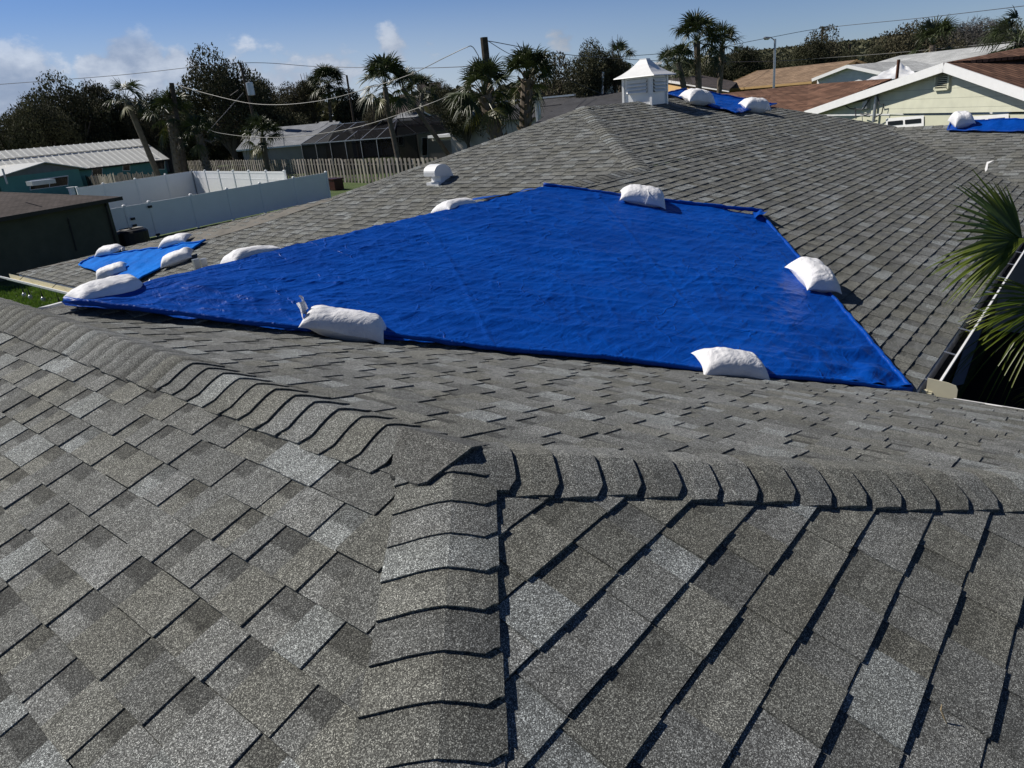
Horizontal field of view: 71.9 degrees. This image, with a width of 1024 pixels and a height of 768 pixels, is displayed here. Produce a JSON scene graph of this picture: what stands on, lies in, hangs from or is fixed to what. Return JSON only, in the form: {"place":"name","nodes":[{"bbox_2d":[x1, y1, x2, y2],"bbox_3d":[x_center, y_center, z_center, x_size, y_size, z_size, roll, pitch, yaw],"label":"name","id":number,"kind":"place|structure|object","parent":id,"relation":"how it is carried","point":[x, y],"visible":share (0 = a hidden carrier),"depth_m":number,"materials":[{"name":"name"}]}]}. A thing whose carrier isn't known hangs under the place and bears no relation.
{"place":"outdoors","nodes":[
{"label":"outdoors","id":0,"kind":"place"},
{"bbox_2d":[0,284,64,307],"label":"grass","id":1,"kind":"structure","parent":0,"point":[47,294],"depth_m":25.50,"materials":[{"name":"plant"}]},
{"bbox_2d":[0,112,1023,398],"bbox_3d":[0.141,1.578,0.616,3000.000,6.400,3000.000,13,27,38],"label":"ground","id":2,"kind":"structure","parent":0,"point":[960,390],"depth_m":38.27,"materials":[{"name":"plant"}]},
{"bbox_2d":[0,112,58,150],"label":"tree","id":3,"kind":"object","parent":2,"relation":"on","point":[4,141],"visible":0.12,"depth_m":91.53,"materials":[{"name":"plant"}]},
{"bbox_2d":[0,90,82,149],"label":"tree","id":4,"kind":"object","parent":2,"relation":"on","point":[35,121],"visible":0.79,"depth_m":91.97,"materials":[{"name":"plant"}]},
{"bbox_2d":[0,169,122,281],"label":"house","id":5,"kind":"structure","parent":2,"relation":"on","point":[37,230],"depth_m":31.37,"materials":[{"name":"green"}]},
{"bbox_2d":[4,69,123,145],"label":"tree","id":6,"kind":"object","parent":2,"relation":"on","point":[81,118],"visible":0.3,"depth_m":99.82,"materials":[{"name":"plant"}]},
{"bbox_2d":[0,139,169,194],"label":"house","id":7,"kind":"structure","parent":2,"relation":"on","point":[65,166],"depth_m":82.26,"materials":[{"name":"turquoise stucco"},{"name":"white ribbed metal"}]},
{"bbox_2d":[30,175,67,189],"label":"window","id":8,"kind":"structure","parent":7,"relation":"in","point":[60,180],"depth_m":75.85,"materials":[{"name":"glass"}]},
{"bbox_2d":[70,78,133,140],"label":"tree","id":9,"kind":"object","parent":2,"relation":"on","point":[98,90],"visible":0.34,"depth_m":105.16,"materials":[{"name":"plant"}]},
{"bbox_2d":[85,172,154,185],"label":"picket fence","id":10,"kind":"object","parent":2,"relation":"on","point":[98,179],"visible":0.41,"depth_m":74.89,"materials":[{"name":"brown wood"}]},
{"bbox_2d":[103,77,160,175],"bbox_3d":[-32.167,-20.936,60.559,4.185,10.263,3.970,13,27,38],"label":"palm tree","id":11,"kind":"object","parent":2,"relation":"on","point":[126,100],"visible":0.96,"depth_m":60.06,"materials":[{"name":"green plant"}]},
{"bbox_2d":[117,226,149,246],"bbox_3d":[-18.934,-7.319,35.326,1.480,0.912,1.480,13,27,38],"label":"air conditioner","id":12,"kind":"object","parent":2,"relation":"on","point":[129,236],"visible":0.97,"depth_m":34.77,"materials":[{"name":"black metal"}]},
{"bbox_2d":[118,88,195,171],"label":"tree","id":13,"kind":"object","parent":2,"relation":"on","point":[149,131],"visible":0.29,"depth_m":106.12,"materials":[{"name":"green plant"}]},
{"bbox_2d":[143,85,195,173],"bbox_3d":[-28.747,-20.568,60.341,4.900,9.172,4.918,13,27,38],"label":"palm tree","id":14,"kind":"object","parent":2,"relation":"on","point":[157,102],"visible":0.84,"depth_m":59.45,"materials":[{"name":"green plant"}]},
{"bbox_2d":[169,83,187,171],"bbox_3d":[-28.007,-20.354,59.712,1.180,9.376,0.463,-15,23,-24],"label":"utility pole","id":15,"kind":"object","parent":2,"relation":"on","point":[178,131],"visible":0.58,"depth_m":59.20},
{"bbox_2d":[174,46,479,104],"bbox_3d":[-14.655,-20.721,48.496,33.762,2.697,1.006,13,28,38],"label":"overhead wire","id":16,"kind":"object","parent":15,"relation":"attached to","point":[342,95],"visible":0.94,"depth_m":46.21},
{"bbox_2d":[165,111,214,170],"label":"tree","id":17,"kind":"object","parent":2,"relation":"on","point":[192,140],"visible":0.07,"depth_m":95.67,"materials":[{"name":"plant"}]},
{"bbox_2d":[173,113,219,170],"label":"palm tree","id":18,"kind":"object","parent":2,"relation":"on","point":[200,147],"visible":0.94,"depth_m":58.88,"materials":[{"name":"green plant"}]},
{"bbox_2d":[75,170,330,236],"bbox_3d":[-23.531,-12.588,47.888,20.842,2.350,16.738,13,27,38],"label":"vinyl fence","id":19,"kind":"object","parent":2,"relation":"on","point":[156,206],"visible":0.87,"depth_m":45.99,"materials":[{"name":"white plastic"}]},
{"bbox_2d":[184,133,221,170],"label":"tree","id":20,"kind":"object","parent":2,"relation":"on","point":[191,158],"visible":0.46,"depth_m":97.80,"materials":[{"name":"plant"}]},
{"bbox_2d":[169,42,276,170],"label":"tree","id":21,"kind":"object","parent":2,"relation":"on","point":[225,82],"visible":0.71,"depth_m":89.18,"materials":[{"name":"plant"}]},
{"bbox_2d":[210,133,245,165],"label":"tree","id":22,"kind":"object","parent":2,"relation":"on","point":[222,150],"visible":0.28,"depth_m":99.02,"materials":[{"name":"plant"}]},
{"bbox_2d":[230,62,257,128],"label":"utility pole","id":23,"kind":"object","parent":2,"relation":"on","point":[249,88],"visible":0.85,"depth_m":82.48,"materials":[{"name":"wood"}]},
{"bbox_2d":[0,62,468,84],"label":"overhead wire","id":24,"kind":"object","parent":23,"relation":"attached to","point":[217,64],"visible":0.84,"depth_m":83.20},
{"bbox_2d":[238,76,277,113],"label":"tree","id":25,"kind":"object","parent":2,"relation":"on","point":[269,86],"visible":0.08,"depth_m":102.97,"materials":[{"name":"plant"}]},
{"bbox_2d":[240,111,288,170],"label":"palm tree","id":26,"kind":"object","parent":2,"relation":"on","point":[261,124],"visible":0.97,"depth_m":71.28,"materials":[{"name":"green plant"}]},
{"bbox_2d":[204,121,340,173],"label":"house","id":27,"kind":"structure","parent":2,"relation":"on","point":[289,148],"depth_m":80.79,"materials":[{"name":"grey"}]},
{"bbox_2d":[266,101,311,126],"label":"tree","id":28,"kind":"object","parent":2,"relation":"on","point":[284,118],"visible":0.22,"depth_m":95.89,"materials":[{"name":"plant"}]},
{"bbox_2d":[269,81,321,123],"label":"tree","id":29,"kind":"object","parent":2,"relation":"on","point":[292,94],"visible":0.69,"depth_m":101.59,"materials":[{"name":"green plant"}]},
{"bbox_2d":[293,73,326,122],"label":"tree","id":30,"kind":"object","parent":2,"relation":"on","point":[305,83],"visible":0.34,"depth_m":102.61,"materials":[{"name":"plant"}]},
{"bbox_2d":[187,157,439,182],"bbox_3d":[-24.012,-22.034,72.744,0.182,2.150,58.542,-21,26,-36],"label":"wooden fence","id":31,"kind":"object","parent":2,"relation":"on","point":[377,164],"visible":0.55,"depth_m":63.17,"materials":[{"name":"brown wood"}]},
{"bbox_2d":[306,63,347,121],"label":"palm tree","id":32,"kind":"object","parent":2,"relation":"on","point":[321,73],"visible":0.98,"depth_m":99.31,"materials":[{"name":"green plant"}]},
{"bbox_2d":[328,177,343,189],"bbox_3d":[-14.167,-15.940,56.256,0.900,0.860,1.600,-23,27,-38],"label":"storage bin","id":33,"kind":"object","parent":2,"relation":"on","point":[335,183],"visible":0.86,"depth_m":55.76,"materials":[{"name":"red plastic"}]},
{"bbox_2d":[346,75,354,121],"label":"utility pole","id":34,"kind":"object","parent":2,"relation":"on","point":[351,107],"visible":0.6,"depth_m":90.67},
{"bbox_2d":[332,88,374,122],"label":"tree","id":35,"kind":"object","parent":2,"relation":"on","point":[344,115],"visible":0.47,"depth_m":100.56,"materials":[{"name":"plant"}]},
{"bbox_2d":[362,91,384,124],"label":"tree","id":36,"kind":"object","parent":2,"relation":"on","point":[370,117],"visible":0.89,"depth_m":73.30,"materials":[{"name":"green plant"}]},
{"bbox_2d":[301,115,447,175],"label":"pool enclosure","id":37,"kind":"object","parent":2,"relation":"on","point":[366,142],"visible":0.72,"depth_m":71.51,"materials":[{"name":"black"}]},
{"bbox_2d":[355,105,398,121],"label":"tree","id":38,"kind":"object","parent":2,"relation":"on","point":[396,113],"visible":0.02,"depth_m":98.81,"materials":[{"name":"green plant"}]},
{"bbox_2d":[354,51,417,171],"bbox_3d":[-10.083,-21.969,58.357,5.380,10.075,5.507,-7,21,-6],"label":"palm tree","id":39,"kind":"object","parent":2,"relation":"on","point":[379,66],"visible":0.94,"depth_m":56.97,"materials":[{"name":"green plant"}]},
{"bbox_2d":[356,99,450,118],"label":"house","id":40,"kind":"structure","parent":2,"relation":"on","point":[418,102],"depth_m":107.27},
{"bbox_2d":[394,111,429,118],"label":"house","id":41,"kind":"structure","parent":2,"relation":"on","point":[412,114],"depth_m":92.92,"materials":[{"name":"grey"}]},
{"bbox_2d":[385,65,450,155],"bbox_3d":[-8.090,-22.720,61.184,6.001,9.258,3.235,1,22,15],"label":"palm tree","id":42,"kind":"object","parent":2,"relation":"on","point":[431,129],"visible":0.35,"depth_m":60.87,"materials":[{"name":"green plant"}]},
{"bbox_2d":[400,69,443,114],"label":"palm tree","id":43,"kind":"object","parent":2,"relation":"on","point":[408,88],"visible":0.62,"depth_m":91.20,"materials":[{"name":"green plant"}]},
{"bbox_2d":[418,122,451,159],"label":"house","id":44,"kind":"structure","parent":2,"relation":"on","point":[429,148],"depth_m":84.13,"materials":[{"name":"grey"}]},
{"bbox_2d":[422,137,427,155],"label":"window","id":45,"kind":"structure","parent":44,"relation":"in","point":[424,139],"depth_m":84.54,"materials":[{"name":"black glass"}]},
{"bbox_2d":[428,133,450,140],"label":"patio roof","id":46,"kind":"structure","parent":2,"relation":"on","point":[446,136],"depth_m":63.20,"materials":[{"name":"white paint"}]},
{"bbox_2d":[424,78,456,118],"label":"tree","id":47,"kind":"object","parent":2,"relation":"on","point":[442,92],"visible":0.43,"depth_m":95.93,"materials":[{"name":"plant"}]},
{"bbox_2d":[438,89,485,147],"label":"tree","id":48,"kind":"object","parent":2,"relation":"on","point":[453,127],"visible":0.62,"depth_m":55.43,"materials":[{"name":"plant"}]},
{"bbox_2d":[441,52,523,139],"bbox_3d":[-1.013,-9.428,28.467,3.218,7.053,3.218,5,23,23],"label":"palm tree","id":49,"kind":"object","parent":2,"relation":"on","point":[481,70],"visible":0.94,"depth_m":27.42,"materials":[{"name":"green plant"}]},
{"bbox_2d":[480,37,494,138],"bbox_3d":[-1.048,-14.507,39.410,0.546,8.748,0.512,13,27,38],"label":"utility pole","id":50,"kind":"object","parent":2,"relation":"on","point":[484,48],"visible":0.23,"depth_m":37.91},
{"bbox_2d":[216,88,463,137],"bbox_3d":[-13.760,-21.207,56.072,6.467,2.490,43.022,-23,27,-38],"label":"overhead wire","id":51,"kind":"object","parent":50,"relation":"attached to","point":[344,129],"visible":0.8,"depth_m":57.60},
{"bbox_2d":[489,41,1014,61],"bbox_3d":[15.390,-25.636,55.240,45.663,1.987,21.540,-13,23,-20],"label":"overhead wire","id":52,"kind":"object","parent":50,"relation":"attached to","point":[742,61],"visible":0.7,"depth_m":56.85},
{"bbox_2d":[0,97,1023,767],"label":"house","id":53,"kind":"structure","parent":2,"relation":"on","point":[228,545],"depth_m":2.10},
{"bbox_2d":[78,239,205,279],"bbox_3d":[-7.173,-2.429,13.399,3.120,0.492,1.551,13,27,38],"label":"blue tarp","id":54,"kind":"object","parent":53,"relation":"on","point":[142,263],"visible":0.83,"depth_m":13.23,"materials":[{"name":"plastic"}]},
{"bbox_2d":[95,244,125,256],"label":"sandbag","id":55,"kind":"object","parent":54,"relation":"on","point":[109,249],"visible":0.93,"depth_m":14.01,"materials":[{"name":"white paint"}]},
{"bbox_2d":[96,261,126,278],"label":"sandbag","id":56,"kind":"object","parent":54,"relation":"on","point":[112,269],"visible":0.87,"depth_m":12.69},
{"bbox_2d":[158,233,192,247],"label":"sandbag","id":57,"kind":"object","parent":54,"relation":"on","point":[178,238],"visible":0.98,"depth_m":13.31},
{"bbox_2d":[161,247,193,267],"bbox_3d":[-5.878,-2.231,12.403,0.560,0.294,0.361,-9,22,-10],"label":"sandbag","id":58,"kind":"object","parent":54,"relation":"on","point":[177,257],"visible":1,"depth_m":12.27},
{"bbox_2d":[424,164,452,185],"bbox_3d":[-1.266,-3.620,12.202,0.292,0.348,0.452,13,27,38],"label":"roof vent","id":59,"kind":"object","parent":53,"relation":"on","point":[439,174],"visible":0.98,"depth_m":12.09,"materials":[{"name":"white paint"}]},
{"bbox_2d":[431,198,476,212],"bbox_3d":[-0.627,-1.922,7.642,0.315,0.164,0.461,13,27,38],"label":"sandbag","id":60,"kind":"object","parent":53,"relation":"on","point":[450,204],"visible":0.54,"depth_m":7.52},
{"bbox_2d":[61,183,913,391],"bbox_3d":[0.138,-1.030,6.943,6.531,1.397,4.180,-6,21,-3],"label":"blue tarp","id":61,"kind":"object","parent":53,"relation":"on","point":[559,270],"visible":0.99,"depth_m":5.98,"materials":[{"name":"plastic"}]},
{"bbox_2d":[63,274,149,298],"bbox_3d":[-2.823,-0.661,4.992,0.264,0.191,0.574,13,27,38],"label":"sandbag","id":62,"kind":"object","parent":61,"relation":"on","point":[115,285],"visible":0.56,"depth_m":4.88,"materials":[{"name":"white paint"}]},
{"bbox_2d":[220,245,280,263],"bbox_3d":[-2.179,-1.065,5.940,0.296,0.194,0.521,13,27,38],"label":"sandbag","id":63,"kind":"object","parent":61,"relation":"on","point":[239,253],"visible":0.27,"depth_m":5.81,"materials":[{"name":"fabric"}]},
{"bbox_2d":[296,295,385,343],"bbox_3d":[-1.171,-0.455,4.866,0.557,0.366,0.284,-6,21,-3],"label":"sandbag","id":64,"kind":"object","parent":61,"relation":"on","point":[346,324],"visible":0.96,"depth_m":4.78,"materials":[{"name":"fabric"}]},
{"bbox_2d":[620,184,665,208],"bbox_3d":[1.585,-2.285,8.603,0.544,0.291,0.413,-1,22,9],"label":"sandbag","id":65,"kind":"object","parent":61,"relation":"on","point":[649,196],"visible":0.98,"depth_m":8.45,"materials":[{"name":"white paint"}]},
{"bbox_2d":[692,347,769,379],"bbox_3d":[1.608,-0.152,5.212,0.515,0.239,0.323,-7,21,-4],"label":"sandbag","id":66,"kind":"object","parent":61,"relation":"on","point":[726,361],"visible":0.9,"depth_m":5.10,"materials":[{"name":"fabric"}]},
{"bbox_2d":[785,257,841,293],"bbox_3d":[2.997,-1.090,7.038,0.354,0.311,0.579,-5,21,0],"label":"sandbag","id":67,"kind":"object","parent":61,"relation":"on","point":[814,274],"visible":0.99,"depth_m":6.87,"materials":[{"name":"fabric"}]},
{"bbox_2d":[613,58,675,105],"bbox_3d":[2.872,-6.369,15.243,0.980,1.200,0.980,13,27,38],"label":"cupola","id":68,"kind":"object","parent":53,"relation":"on","point":[644,80],"visible":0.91,"depth_m":14.98,"materials":[{"name":"white paint"}]},
{"bbox_2d":[668,88,776,112],"bbox_3d":[5.012,-6.789,16.817,1.952,0.633,2.847,13,27,38],"label":"blue tarp","id":69,"kind":"object","parent":53,"relation":"on","point":[727,102],"visible":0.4,"depth_m":16.51,"materials":[{"name":"plastic"}]},
{"bbox_2d":[679,88,715,105],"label":"sandbag","id":70,"kind":"object","parent":69,"relation":"on","point":[697,96],"visible":1,"depth_m":15.57,"materials":[{"name":"fabric"}]},
{"bbox_2d":[738,97,771,112],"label":"sandbag","id":71,"kind":"object","parent":53,"relation":"on","point":[757,105],"visible":0.94,"depth_m":15.98,"materials":[{"name":"white paint"}]},
{"bbox_2d":[947,118,1023,131],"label":"blue tarp","id":72,"kind":"object","parent":53,"relation":"on","point":[1005,125],"visible":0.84,"depth_m":15.38,"materials":[{"name":"plastic"}]},
{"bbox_2d":[948,111,975,127],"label":"sandbag","id":73,"kind":"object","parent":72,"relation":"on","point":[960,119],"visible":1,"depth_m":15.63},
{"bbox_2d":[497,42,560,129],"bbox_3d":[0.880,-10.195,29.405,2.654,7.427,2.914,-5,21,0],"label":"palm tree","id":74,"kind":"object","parent":2,"relation":"on","point":[530,62],"visible":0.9,"depth_m":28.25,"materials":[{"name":"green plant"}]},
{"bbox_2d":[531,50,571,99],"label":"tree","id":75,"kind":"object","parent":2,"relation":"on","point":[559,84],"visible":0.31,"depth_m":63.26,"materials":[{"name":"green plant"}]},
{"bbox_2d":[441,92,676,153],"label":"house","id":76,"kind":"structure","parent":2,"relation":"on","point":[553,107],"depth_m":54.04,"materials":[{"name":"grey"}]},
{"bbox_2d":[562,37,626,98],"bbox_3d":[6.670,-22.862,57.216,4.996,9.608,5.164,13,27,38],"label":"tree","id":77,"kind":"object","parent":2,"relation":"on","point":[589,75],"visible":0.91,"depth_m":55.36,"materials":[{"name":"plant"}]},
{"bbox_2d":[213,31,1020,134],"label":"woods","id":78,"kind":"object","parent":2,"relation":"on","point":[859,47],"visible":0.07,"depth_m":306.55,"materials":[{"name":"plant"}]},
{"bbox_2d":[608,34,629,92],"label":"tree","id":79,"kind":"object","parent":2,"relation":"on","point":[627,66],"visible":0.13,"depth_m":57.45,"materials":[{"name":"plant"}]},
{"bbox_2d":[606,37,635,91],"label":"palm tree","id":80,"kind":"object","parent":2,"relation":"on","point":[621,45],"visible":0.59,"depth_m":75.97,"materials":[{"name":"green plant"}]},
{"bbox_2d":[656,45,683,77],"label":"palm tree","id":81,"kind":"object","parent":2,"relation":"on","point":[663,55],"visible":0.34,"depth_m":66.49,"materials":[{"name":"green plant"}]},
{"bbox_2d":[656,40,697,87],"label":"palm tree","id":82,"kind":"object","parent":2,"relation":"on","point":[679,72],"visible":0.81,"depth_m":50.45,"materials":[{"name":"green plant"}]},
{"bbox_2d":[668,8,730,88],"bbox_3d":[13.589,-22.440,51.392,4.549,8.925,4.492,13,27,38],"label":"palm tree","id":83,"kind":"object","parent":2,"relation":"on","point":[695,23],"visible":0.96,"depth_m":50.16,"materials":[{"name":"green plant"}]},
{"bbox_2d":[692,51,740,80],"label":"tree","id":84,"kind":"object","parent":2,"relation":"on","point":[709,73],"visible":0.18,"depth_m":97.51,"materials":[{"name":"plant"}]},
{"bbox_2d":[701,20,745,93],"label":"palm tree","id":85,"kind":"object","parent":2,"relation":"on","point":[729,32],"visible":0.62,"depth_m":52.09,"materials":[{"name":"green plant"}]},
{"bbox_2d":[717,43,765,80],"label":"tree","id":86,"kind":"object","parent":2,"relation":"on","point":[741,68],"visible":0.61,"depth_m":94.77,"materials":[{"name":"plant"}]},
{"bbox_2d":[668,59,866,92],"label":"house","id":87,"kind":"structure","parent":2,"relation":"on","point":[785,77],"depth_m":61.01,"materials":[{"name":"beige"}]},
{"bbox_2d":[763,37,775,87],"bbox_3d":[19.653,-23.076,54.093,1.072,6.433,0.286,1,22,15],"label":"street lamp","id":88,"kind":"object","parent":2,"relation":"on","point":[774,55],"visible":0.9,"depth_m":53.35,"materials":[{"name":"metal"}]},
{"bbox_2d":[759,54,790,69],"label":"tree","id":89,"kind":"object","parent":2,"relation":"on","point":[768,64],"visible":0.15,"depth_m":106.93,"materials":[{"name":"plant"}]},
{"bbox_2d":[789,37,832,66],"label":"tree","id":90,"kind":"object","parent":2,"relation":"on","point":[811,50],"visible":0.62,"depth_m":79.56,"materials":[{"name":"plant"}]},
{"bbox_2d":[798,24,846,57],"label":"tree","id":91,"kind":"object","parent":2,"relation":"on","point":[832,47],"visible":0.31,"depth_m":82.75,"materials":[{"name":"green plant"}]},
{"bbox_2d":[830,48,857,62],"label":"tree","id":92,"kind":"object","parent":2,"relation":"on","point":[840,57],"visible":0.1,"depth_m":78.91,"materials":[{"name":"plant"}]},
{"bbox_2d":[722,48,1023,126],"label":"house","id":93,"kind":"structure","parent":2,"relation":"on","point":[992,82],"depth_m":20.65,"materials":[{"name":"beige"}]},
{"bbox_2d":[886,115,923,126],"bbox_3d":[11.957,-7.978,21.554,0.015,0.398,1.666,-9,22,-9],"label":"window","id":94,"kind":"structure","parent":93,"relation":"in","point":[910,121],"depth_m":21.44,"materials":[{"name":"white paint"}]},
{"bbox_2d":[973,114,1008,119],"bbox_3d":[12.563,-6.955,18.700,0.015,0.356,1.401,-9,22,-9],"label":"window","id":95,"kind":"structure","parent":93,"relation":"in","point":[1000,116],"depth_m":18.56,"materials":[{"name":"white paint"}]},
{"bbox_2d":[862,44,896,62],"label":"tree","id":96,"kind":"object","parent":2,"relation":"on","point":[876,58],"visible":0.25,"depth_m":73.17,"materials":[{"name":"plant"}]},
{"bbox_2d":[812,43,1010,115],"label":"house","id":97,"kind":"structure","parent":2,"relation":"on","point":[912,62],"depth_m":48.68,"materials":[{"name":"grey"}]},
{"bbox_2d":[867,63,914,79],"bbox_3d":[20.971,-17.412,39.414,2.496,0.927,8.106,4,23,22],"label":"white tarp","id":98,"kind":"object","parent":97,"relation":"on","point":[891,72],"visible":0.67,"depth_m":39.39,"materials":[{"name":"paint"}]},
{"bbox_2d":[865,18,965,56],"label":"tree","id":99,"kind":"object","parent":2,"relation":"on","point":[903,41],"visible":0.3,"depth_m":74.35,"materials":[{"name":"green plant"}]},
{"bbox_2d":[906,14,961,54],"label":"palm tree","id":100,"kind":"object","parent":2,"relation":"on","point":[941,28],"visible":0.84,"depth_m":58.93,"materials":[{"name":"green plant"}]},
{"bbox_2d":[937,40,974,50],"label":"tree","id":101,"kind":"object","parent":2,"relation":"on","point":[957,45],"visible":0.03,"depth_m":71.72,"materials":[{"name":"green plant"}]},
{"bbox_2d":[940,17,1018,48],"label":"tree","id":102,"kind":"object","parent":2,"relation":"on","point":[972,33],"visible":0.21,"depth_m":79.70,"materials":[{"name":"plant"}]},
{"bbox_2d":[961,331,1023,408],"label":"mulch","id":103,"kind":"object","parent":2,"relation":"on","point":[975,387],"depth_m":11.86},
{"bbox_2d":[923,167,1023,407],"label":"palm tree","id":104,"kind":"object","parent":103,"relation":"on","point":[999,244],"visible":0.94,"depth_m":6.51,"materials":[{"name":"green plant"}]},
{"bbox_2d":[974,6,1023,53],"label":"palm tree","id":105,"kind":"object","parent":2,"relation":"on","point":[1002,31],"visible":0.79,"depth_m":46.79,"materials":[{"name":"green plant"}]},
{"bbox_2d":[977,18,1023,46],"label":"tree","id":106,"kind":"object","parent":2,"relation":"on","point":[1019,27],"visible":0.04,"depth_m":63.81,"materials":[{"name":"plant"}]},
{"bbox_2d":[0,0,1023,130],"label":"sky","id":107,"kind":"structure","parent":0,"point":[82,39],"materials":[{"name":"blue"}]},
{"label":"utility pole","id":108,"kind":"object","parent":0,"visible":0},
{"bbox_2d":[621,6,1021,56],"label":"overhead wire","id":109,"kind":"object","parent":108,"relation":"attached to","point":[863,23],"visible":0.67,"depth_m":81.12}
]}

